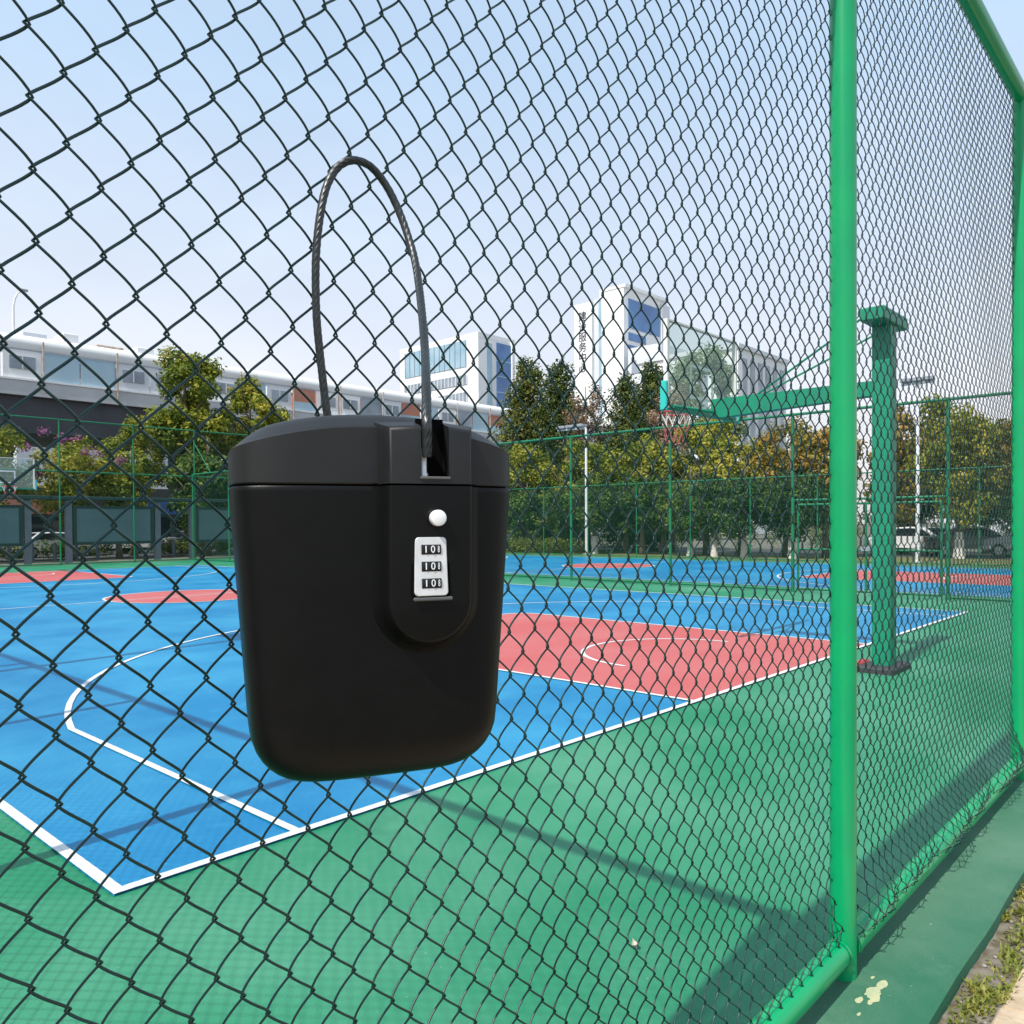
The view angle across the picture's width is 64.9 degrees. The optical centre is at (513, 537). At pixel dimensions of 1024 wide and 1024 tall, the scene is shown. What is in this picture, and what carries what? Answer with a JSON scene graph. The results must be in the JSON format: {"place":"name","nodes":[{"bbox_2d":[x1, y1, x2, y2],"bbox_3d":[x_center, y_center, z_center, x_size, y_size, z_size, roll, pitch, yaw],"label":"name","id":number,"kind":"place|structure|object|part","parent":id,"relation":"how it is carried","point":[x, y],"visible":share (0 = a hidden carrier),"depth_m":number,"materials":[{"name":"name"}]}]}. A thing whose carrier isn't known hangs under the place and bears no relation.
{"place":"outdoors","nodes":[
{"label":"outdoors","id":0,"kind":"place"},
{"bbox_2d":[0,548,232,561],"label":"road","id":1,"kind":"structure","parent":0,"point":[113,555],"depth_m":48.12,"materials":[{"name":"grey asphalt"}]},
{"bbox_2d":[6,532,93,557],"bbox_3d":[-26.853,0.407,46.603,2.140,1.450,4.435,0,1,34],"label":"parked car","id":2,"kind":"object","parent":1,"relation":"on","point":[46,535],"visible":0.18,"depth_m":45.67,"materials":[{"name":"white paint"}]},
{"bbox_3d":[-26.305,-0.051,45.979,0.106,0.380,2.270,0,1,34],"label":"side window","id":3,"kind":"part","parent":2,"relation":"part of","materials":[{"name":"black glass"}]},
{"bbox_2d":[0,537,232,559],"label":"hedge","id":4,"kind":"object","parent":1,"relation":"on","point":[164,543],"visible":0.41,"depth_m":45.16,"materials":[{"name":"green plant"}]},
{"bbox_2d":[89,543,149,554],"bbox_3d":[-25.474,0.108,50.638,2.140,1.900,4.505,0,1,39],"label":"parked van","id":5,"kind":"object","parent":1,"relation":"on","point":[141,546],"visible":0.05,"depth_m":51.23,"materials":[{"name":"white paint"}]},
{"bbox_2d":[163,531,231,552],"bbox_3d":[-20.917,0.265,52.961,2.140,1.450,4.435,0,1,38],"label":"parked car","id":6,"kind":"object","parent":1,"relation":"on","point":[176,535],"visible":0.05,"depth_m":51.50,"materials":[{"name":"silver metal"}]},
{"bbox_3d":[-21.698,-0.211,51.972,1.400,0.335,0.500,0,1,38],"label":"rear window","id":7,"kind":"part","parent":6,"relation":"part of","materials":[{"name":"black glass"}]},
{"bbox_2d":[0,523,981,566],"bbox_3d":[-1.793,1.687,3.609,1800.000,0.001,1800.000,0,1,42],"label":"ground","id":8,"kind":"structure","parent":0,"point":[759,539],"depth_m":56.06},
{"bbox_2d":[0,495,50,564],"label":"notice board","id":9,"kind":"object","parent":8,"relation":"on","point":[14,533],"visible":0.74,"depth_m":36.93,"materials":[{"name":"teal"}]},
{"bbox_2d":[32,543,34,561],"bbox_3d":[-24.685,0.763,41.270,0.180,0.960,0.180,0,1,42],"label":"bollard","id":10,"kind":"object","parent":8,"relation":"on","point":[33,558],"visible":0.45,"depth_m":41.23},
{"bbox_2d":[0,423,70,504],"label":"flowering tree","id":11,"kind":"object","parent":8,"relation":"on","point":[6,443],"visible":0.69,"depth_m":39.38,"materials":[{"name":"green plant"}]},
{"bbox_2d":[53,542,56,560],"bbox_3d":[-23.978,0.746,42.046,0.180,0.960,0.180,0,1,42],"label":"bollard","id":12,"kind":"object","parent":8,"relation":"on","point":[54,551],"visible":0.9,"depth_m":41.97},
{"bbox_2d":[18,426,127,559],"bbox_3d":[-23.816,-2.225,42.521,5.341,6.928,4.187,0,1,28],"label":"flowering tree","id":13,"kind":"object","parent":8,"relation":"on","point":[48,491],"visible":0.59,"depth_m":41.59,"materials":[{"name":"green plant"}]},
{"bbox_2d":[74,545,77,559],"bbox_3d":[-23.270,0.729,42.821,0.180,0.960,0.180,0,1,42],"label":"bollard","id":14,"kind":"object","parent":8,"relation":"on","point":[76,557],"visible":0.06,"depth_m":42.75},
{"bbox_2d":[0,331,182,488],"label":"apartment block","id":15,"kind":"structure","parent":8,"relation":"on","point":[72,338],"depth_m":87.89,"materials":[{"name":"white concrete"}]},
{"bbox_2d":[95,545,98,558],"bbox_3d":[-22.562,0.712,43.597,0.180,0.960,0.180,0,1,42],"label":"bollard","id":16,"kind":"object","parent":8,"relation":"on","point":[97,549],"visible":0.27,"depth_m":43.53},
{"bbox_2d":[49,496,176,562],"bbox_3d":[-19.892,-0.401,40.134,0.700,3.200,6.080,0,1,42],"label":"notice board","id":17,"kind":"object","parent":8,"relation":"on","point":[146,515],"visible":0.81,"depth_m":39.89,"materials":[{"name":"teal"}]},
{"bbox_2d":[0,486,230,553],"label":"shop building","id":18,"kind":"structure","parent":8,"relation":"on","point":[164,493],"depth_m":57.91,"materials":[{"name":"grey glass"}]},
{"bbox_2d":[31,517,45,532],"bbox_3d":[-32.392,-0.286,53.831,0.050,2.200,2.000,0,1,42],"label":"shop window","id":19,"kind":"structure","parent":18,"relation":"in","point":[37,522],"depth_m":54.16,"materials":[{"name":"black glass"}]},
{"bbox_2d":[52,517,64,532],"bbox_3d":[-30.774,-0.325,55.604,0.050,2.200,2.000,0,1,42],"label":"shop window","id":20,"kind":"structure","parent":18,"relation":"in","point":[54,526],"depth_m":55.02,"materials":[{"name":"black glass"}]},
{"bbox_2d":[150,517,169,544],"bbox_3d":[-26.663,-0.426,60.109,0.050,2.200,2.000,0,1,42],"label":"shop window","id":21,"kind":"structure","parent":18,"relation":"in","point":[165,521],"depth_m":60.57,"materials":[{"name":"black glass"}]},
{"bbox_2d":[175,517,183,531],"bbox_3d":[-25.045,-0.465,61.882,0.050,2.200,2.000,0,1,42],"label":"shop window","id":22,"kind":"structure","parent":18,"relation":"in","point":[179,528],"depth_m":61.35,"materials":[{"name":"black glass"}]},
{"bbox_2d":[84,449,157,558],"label":"broadleaf tree","id":23,"kind":"object","parent":8,"relation":"on","point":[119,488],"visible":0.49,"depth_m":43.38,"materials":[{"name":"green plant"}]},
{"bbox_2d":[96,414,171,555],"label":"broadleaf tree","id":24,"kind":"object","parent":8,"relation":"on","point":[155,469],"visible":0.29,"depth_m":46.88,"materials":[{"name":"green plant"}]},
{"bbox_2d":[135,544,138,557],"bbox_3d":[-21.147,0.677,45.148,0.180,0.960,0.180,0,1,42],"label":"bollard","id":25,"kind":"object","parent":8,"relation":"on","point":[137,551],"visible":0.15,"depth_m":45.09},
{"bbox_2d":[172,540,175,556],"bbox_3d":[-19.731,0.643,46.699,0.180,0.960,0.180,0,1,42],"label":"bollard","id":26,"kind":"object","parent":8,"relation":"on","point":[173,553],"visible":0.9,"depth_m":46.63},
{"bbox_2d":[140,344,236,553],"bbox_3d":[-20.572,-5.496,50.912,5.947,13.159,6.115,-1,1,-37],"label":"broadleaf tree","id":27,"kind":"object","parent":8,"relation":"on","point":[192,402],"visible":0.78,"depth_m":49.66,"materials":[{"name":"green plant"}]},
{"bbox_2d":[160,436,227,555],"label":"broadleaf tree","id":28,"kind":"object","parent":8,"relation":"on","point":[187,467],"visible":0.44,"depth_m":46.30,"materials":[{"name":"green plant"}]},
{"bbox_2d":[177,498,231,557],"bbox_3d":[-15.781,-0.501,44.639,0.700,3.200,6.080,0,1,42],"label":"notice board","id":29,"kind":"object","parent":8,"relation":"on","point":[210,523],"visible":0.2,"depth_m":43.62,"materials":[{"name":"teal"}]},
{"bbox_2d":[205,373,290,457],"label":"broadleaf tree","id":30,"kind":"object","parent":8,"relation":"on","point":[246,396],"visible":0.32,"depth_m":54.33,"materials":[{"name":"green plant"}]},
{"bbox_2d":[291,390,401,416],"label":"apartment block","id":31,"kind":"structure","parent":8,"relation":"on","point":[338,404],"depth_m":112.27,"materials":[{"name":"white brick"}]},
{"bbox_2d":[0,332,788,489],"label":"elevated road","id":32,"kind":"structure","parent":8,"relation":"on","point":[19,381],"depth_m":61.60,"materials":[{"name":"concrete"}]},
{"bbox_2d":[12,288,27,330],"bbox_3d":[-35.183,-14.386,57.379,0.280,6.720,1.060,0,1,42],"label":"street lamp","id":33,"kind":"object","parent":32,"relation":"on","point":[13,311],"visible":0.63,"depth_m":57.04,"materials":[{"name":"white metal"}]},
{"bbox_2d":[400,331,514,415],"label":"office building","id":34,"kind":"structure","parent":8,"relation":"on","point":[444,379],"depth_m":154.37,"materials":[{"name":"white glass"}]},
{"bbox_2d":[420,412,503,430],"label":"apartment block","id":35,"kind":"structure","parent":8,"relation":"on","point":[472,420],"depth_m":125.46,"materials":[{"name":"white brick"}]},
{"bbox_2d":[0,0,1023,1023],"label":"chain link fence","id":36,"kind":"object","parent":8,"relation":"on","point":[819,972],"visible":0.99,"depth_m":2.44,"materials":[{"name":"metal"}]},
{"bbox_2d":[228,156,509,781],"bbox_3d":[-0.213,-0.148,1.162,0.378,0.939,0.355,-1,1,-21],"label":"lock box","id":37,"kind":"object","parent":36,"relation":"hanging from","point":[369,552],"visible":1,"depth_m":1.03,"materials":[{"name":"black plastic"}]},
{"bbox_2d":[490,353,548,540],"bbox_3d":[1.026,-5.203,55.706,5.007,14.862,5.935,0,1,33],"label":"conifer tree","id":38,"kind":"object","parent":8,"relation":"on","point":[527,392],"visible":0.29,"depth_m":55.07,"materials":[{"name":"green plant"}]},
{"bbox_2d":[531,354,593,539],"bbox_3d":[3.329,-5.505,53.870,5.472,13.593,5.033,0,1,27],"label":"conifer tree","id":39,"kind":"object","parent":8,"relation":"on","point":[553,397],"visible":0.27,"depth_m":53.18,"materials":[{"name":"green plant"}]},
{"bbox_2d":[594,371,647,550],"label":"conifer tree","id":40,"kind":"object","parent":8,"relation":"on","point":[623,388],"visible":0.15,"depth_m":50.83,"materials":[{"name":"green plant"}]},
{"bbox_2d":[614,360,682,551],"bbox_3d":[8.571,-4.426,49.475,5.215,13.060,4.400,-1,1,-41],"label":"conifer tree","id":41,"kind":"object","parent":8,"relation":"on","point":[651,380],"visible":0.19,"depth_m":49.10,"materials":[{"name":"green plant"}]},
{"bbox_2d":[669,341,749,540],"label":"broadleaf tree","id":42,"kind":"object","parent":8,"relation":"on","point":[713,364],"visible":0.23,"depth_m":78.69,"materials":[{"name":"green plant"}]},
{"bbox_2d":[508,507,1010,548],"bbox_3d":[15.798,-0.868,53.983,50.920,3.104,2.163,0,1,42],"label":"hedge","id":43,"kind":"object","parent":8,"relation":"on","point":[812,535],"visible":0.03,"depth_m":51.30,"materials":[{"name":"green plant"}]},
{"bbox_2d":[796,779,1023,1023],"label":"kerb","id":44,"kind":"structure","parent":8,"relation":"on","point":[924,948],"depth_m":3.23,"materials":[{"name":"green concrete"}]},
{"bbox_2d":[855,976,887,1015],"bbox_3d":[1.232,1.591,2.791,0.074,0.002,0.280,0,1,42],"label":"paint splash","id":45,"kind":"object","parent":44,"relation":"on","point":[873,994],"visible":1,"depth_m":2.81,"materials":[{"name":"beige paint"}]},
{"bbox_2d":[951,419,1009,535],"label":"apartment block","id":46,"kind":"structure","parent":8,"relation":"on","point":[996,521],"depth_m":62.49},
{"bbox_2d":[0,554,1010,1023],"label":"court surface","id":47,"kind":"object","parent":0,"point":[28,952],"depth_m":3.69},
{"bbox_2d":[0,457,36,497],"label":"basketball hoop","id":48,"kind":"object","parent":47,"relation":"on","point":[3,487],"visible":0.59,"depth_m":28.34,"materials":[{"name":"green paint"}]},
{"bbox_2d":[0,414,246,566],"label":"chain link fence","id":49,"kind":"object","parent":47,"relation":"on","point":[134,490],"visible":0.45,"depth_m":37.01,"materials":[{"name":"teal metal"}]},
{"bbox_2d":[0,565,967,895],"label":"blue court","id":50,"kind":"object","parent":47,"relation":"on","point":[56,767],"visible":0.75,"depth_m":7.13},
{"bbox_2d":[0,555,1007,893],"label":"court markings","id":51,"kind":"object","parent":47,"relation":"on","point":[90,869],"visible":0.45,"depth_m":4.98,"materials":[{"name":"paint"}]},
{"bbox_2d":[0,563,1010,701],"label":"red court","id":52,"kind":"object","parent":47,"relation":"on","point":[521,628],"visible":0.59,"depth_m":10.64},
{"bbox_2d":[192,391,1010,601],"bbox_3d":[-2.106,-0.872,27.223,37.278,4.314,0.078,0,1,42],"label":"chain link fence","id":53,"kind":"object","parent":47,"relation":"on","point":[670,554],"visible":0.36,"depth_m":21.02,"materials":[{"name":"teal metal"}]},
{"bbox_2d":[797,500,942,596],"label":"fence gate","id":54,"kind":"structure","parent":53,"relation":"attached to","point":[869,549],"depth_m":18.06,"materials":[{"name":"teal metal"}]},
{"bbox_2d":[632,938,636,947],"bbox_3d":[0.474,1.588,3.143,0.028,0.024,0.050,-1,1,-15],"label":"dry leaf","id":55,"kind":"object","parent":47,"relation":"on","point":[634,943],"visible":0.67,"depth_m":3.15,"materials":[{"name":"beige plant"}]},
{"bbox_2d":[505,555,1010,597],"bbox_3d":[3.770,1.118,31.808,29.800,0.001,11.970,0,1,42],"label":"blue court","id":56,"kind":"object","parent":47,"relation":"on","point":[679,574],"visible":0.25,"depth_m":27.38,"materials":[{"name":"blue paint"}]},
{"bbox_2d":[506,465,1010,566],"bbox_3d":[8.166,-0.788,37.217,41.497,3.686,0.060,0,1,42],"label":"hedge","id":57,"kind":"object","parent":47,"relation":"on","point":[806,516],"visible":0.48,"depth_m":36.02,"materials":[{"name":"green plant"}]},
{"bbox_2d":[658,305,910,675],"bbox_3d":[3.130,-0.582,9.871,3.074,4.180,1.930,0,1,42],"label":"basketball hoop","id":58,"kind":"object","parent":47,"relation":"on","point":[721,411],"visible":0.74,"depth_m":8.93,"materials":[{"name":"green paint"}]},
{"bbox_2d":[0,0,1023,523],"label":"sky","id":59,"kind":"structure","parent":0,"point":[30,199],"materials":[{"name":"blue"}]},
{"bbox_2d":[574,283,669,533],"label":"tower building","id":60,"kind":"structure","parent":0,"point":[583,344],"depth_m":134.12,"materials":[{"name":"white concrete"}]},
{"bbox_2d":[628,343,686,397],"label":"apartment block","id":61,"kind":"structure","parent":0,"point":[652,350],"depth_m":124.50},
{"bbox_2d":[636,343,788,534],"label":"office building","id":62,"kind":"structure","parent":0,"point":[753,371],"depth_m":114.56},
{"bbox_2d":[506,550,1010,566],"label":"verge","id":63,"kind":"structure","parent":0,"point":[772,556],"depth_m":38.75,"materials":[{"name":"green plant"}]},
{"bbox_2d":[508,440,550,538],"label":"broadleaf tree","id":64,"kind":"object","parent":63,"relation":"on","point":[531,471],"visible":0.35,"depth_m":50.77,"materials":[{"name":"green plant"}]},
{"bbox_2d":[508,480,552,551],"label":"understorey tree","id":65,"kind":"object","parent":63,"relation":"on","point":[515,494],"visible":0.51,"depth_m":48.50,"materials":[{"name":"green plant"}]},
{"bbox_2d":[506,536,584,553],"bbox_3d":[-0.070,0.381,47.765,10.051,1.021,2.226,0,1,42],"label":"hedge","id":66,"kind":"object","parent":63,"relation":"on","point":[558,550],"visible":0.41,"depth_m":45.67,"materials":[{"name":"green plant"}]},
{"bbox_2d":[537,462,582,538],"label":"broadleaf tree","id":67,"kind":"object","parent":63,"relation":"on","point":[549,482],"visible":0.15,"depth_m":49.54,"materials":[{"name":"green plant"}]},
{"bbox_2d":[539,471,584,552],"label":"understorey tree","id":68,"kind":"object","parent":63,"relation":"on","point":[549,515],"visible":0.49,"depth_m":46.65,"materials":[{"name":"green plant"}]},
{"bbox_2d":[556,424,587,553],"bbox_3d":[3.195,-2.538,43.564,2.060,7.050,0.440,0,1,42],"label":"floodlight pole","id":69,"kind":"object","parent":63,"relation":"on","point":[569,427],"visible":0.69,"depth_m":42.98,"materials":[{"name":"white metal"}]},
{"bbox_2d":[557,439,610,551],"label":"broadleaf tree","id":70,"kind":"object","parent":63,"relation":"on","point":[576,448],"visible":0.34,"depth_m":47.08,"materials":[{"name":"green plant"}]},
{"bbox_2d":[563,469,621,553],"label":"understorey tree","id":71,"kind":"object","parent":63,"relation":"on","point":[597,490],"visible":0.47,"depth_m":44.45,"materials":[{"name":"green plant"}]},
{"bbox_2d":[589,441,652,552],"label":"broadleaf tree","id":72,"kind":"object","parent":63,"relation":"on","point":[607,459],"visible":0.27,"depth_m":45.44,"materials":[{"name":"green plant"}]},
{"bbox_2d":[606,458,673,554],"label":"understorey tree","id":73,"kind":"object","parent":63,"relation":"on","point":[628,498],"visible":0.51,"depth_m":42.92,"materials":[{"name":"green plant"}]},
{"bbox_2d":[632,433,698,553],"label":"broadleaf tree","id":74,"kind":"object","parent":63,"relation":"on","point":[650,451],"visible":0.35,"depth_m":43.48,"materials":[{"name":"green plant"}]},
{"bbox_2d":[655,463,715,555],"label":"understorey tree","id":75,"kind":"object","parent":63,"relation":"on","point":[686,523],"visible":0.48,"depth_m":40.51,"materials":[{"name":"green plant"}]},
{"bbox_2d":[662,418,737,554],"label":"broadleaf tree","id":76,"kind":"object","parent":63,"relation":"on","point":[694,435],"visible":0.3,"depth_m":42.41,"materials":[{"name":"green plant"}]},
{"bbox_2d":[686,466,748,556],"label":"understorey tree","id":77,"kind":"object","parent":63,"relation":"on","point":[713,493],"visible":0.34,"depth_m":39.76,"materials":[{"name":"green plant"}]},
{"bbox_2d":[701,433,775,555],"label":"broadleaf tree","id":78,"kind":"object","parent":63,"relation":"on","point":[735,468],"visible":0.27,"depth_m":40.61,"materials":[{"name":"green plant"}]},
{"bbox_2d":[710,463,773,557],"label":"understorey tree","id":79,"kind":"object","parent":63,"relation":"on","point":[735,510],"visible":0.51,"depth_m":38.56,"materials":[{"name":"green plant"}]},
{"bbox_2d":[743,416,812,556],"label":"broadleaf tree","id":80,"kind":"object","parent":63,"relation":"on","point":[776,460],"visible":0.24,"depth_m":39.54,"materials":[{"name":"green plant"}]},
{"bbox_2d":[757,449,828,558],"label":"understorey tree","id":81,"kind":"object","parent":63,"relation":"on","point":[781,531],"visible":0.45,"depth_m":36.95,"materials":[{"name":"green plant"}]},
{"bbox_2d":[785,426,867,557],"bbox_3d":[14.707,-2.222,38.200,3.898,6.439,4.257,0,1,20],"label":"broadleaf tree","id":82,"kind":"object","parent":63,"relation":"on","point":[811,453],"visible":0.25,"depth_m":37.70,"materials":[{"name":"green plant"}]},
{"bbox_2d":[900,375,934,562],"bbox_3d":[15.988,-2.613,31.887,1.250,7.400,0.440,0,1,42],"label":"floodlight pole","id":83,"kind":"object","parent":63,"relation":"on","point":[913,380],"visible":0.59,"depth_m":31.87,"materials":[{"name":"white metal"}]},
{"bbox_2d":[902,393,1008,558],"bbox_3d":[19.962,-2.796,36.254,4.462,7.577,4.091,0,1,18],"label":"broadleaf tree","id":84,"kind":"object","parent":63,"relation":"on","point":[954,456],"visible":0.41,"depth_m":35.57,"materials":[{"name":"green plant"}]},
{"bbox_2d":[581,546,1010,558],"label":"road","id":85,"kind":"structure","parent":0,"point":[777,551],"depth_m":46.41,"materials":[{"name":"grey asphalt"}]},
{"bbox_2d":[557,381,610,549],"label":"bare tree","id":86,"kind":"object","parent":85,"relation":"on","point":[583,419],"visible":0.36,"depth_m":51.33,"materials":[{"name":"brown plant"}]},
{"bbox_2d":[643,381,692,551],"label":"bare tree","id":87,"kind":"object","parent":85,"relation":"on","point":[654,418],"visible":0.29,"depth_m":46.97,"materials":[{"name":"brown plant"}]},
{"bbox_2d":[861,477,942,527],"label":"broadleaf tree","id":88,"kind":"object","parent":85,"relation":"on","point":[923,512],"visible":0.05,"depth_m":43.59,"materials":[{"name":"green plant"}]},
{"bbox_2d":[863,406,944,553],"bbox_3d":[20.496,-3.028,42.104,4.608,7.847,4.489,-1,1,-42],"label":"broadleaf tree","id":89,"kind":"object","parent":85,"relation":"on","point":[906,450],"visible":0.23,"depth_m":41.34,"materials":[{"name":"green plant"}]},
{"bbox_2d":[863,527,952,555],"bbox_3d":[20.351,0.176,41.044,2.140,1.450,4.435,-1,1,-38],"label":"parked car","id":90,"kind":"object","parent":85,"relation":"on","point":[901,531],"visible":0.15,"depth_m":40.34,"materials":[{"name":"white paint"}]},
{"bbox_3d":[19.832,-0.275,40.390,0.106,0.380,2.270,-1,1,-38],"label":"side window","id":91,"kind":"part","parent":90,"relation":"part of","materials":[{"name":"black glass"}]},
{"bbox_2d":[920,526,1010,556],"bbox_3d":[22.183,0.170,39.094,4.435,1.500,2.140,0,1,14],"label":"parked car","id":92,"kind":"object","parent":85,"relation":"on","point":[938,548],"visible":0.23,"depth_m":38.45,"materials":[{"name":"grey paint"}]},
{"bbox_3d":[21.789,-0.256,38.359,2.270,0.380,0.106,0,1,14],"label":"side window","id":93,"kind":"part","parent":92,"relation":"part of","materials":[{"name":"black glass"}]},
{"bbox_2d":[956,462,1010,553],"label":"broadleaf tree","id":94,"kind":"object","parent":85,"relation":"on","point":[990,518],"visible":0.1,"depth_m":41.71,"materials":[{"name":"green plant"}]},
{"bbox_2d":[977,418,1010,515],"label":"broadleaf tree","id":95,"kind":"object","parent":85,"relation":"on","point":[1008,454],"visible":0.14,"depth_m":36.26,"materials":[{"name":"green plant"}]},
{"bbox_2d":[982,532,1010,556],"bbox_3d":[24.404,0.203,37.623,4.435,1.450,2.140,0,1,37],"label":"parked car","id":96,"kind":"object","parent":85,"relation":"on","point":[990,547],"visible":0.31,"depth_m":37.80,"materials":[{"name":"silver metal"}]},
{"bbox_2d":[939,885,1023,1023],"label":"soil strip","id":97,"kind":"object","parent":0,"point":[991,949],"visible":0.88,"depth_m":3.05,"materials":[{"name":"brown soil"}]},
{"bbox_2d":[937,881,1023,1023],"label":"weeds","id":98,"kind":"object","parent":97,"relation":"on","point":[1010,955],"visible":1,"depth_m":2.95,"materials":[{"name":"green plant"}]},
{"bbox_2d":[960,900,1023,1023],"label":"pebbles","id":99,"kind":"object","parent":97,"relation":"on","point":[995,956],"visible":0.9,"depth_m":3.07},
{"bbox_2d":[991,965,1023,1023],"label":"paving","id":100,"kind":"structure","parent":0,"point":[1011,1011],"depth_m":2.79,"materials":[{"name":"beige concrete"}]}
]}

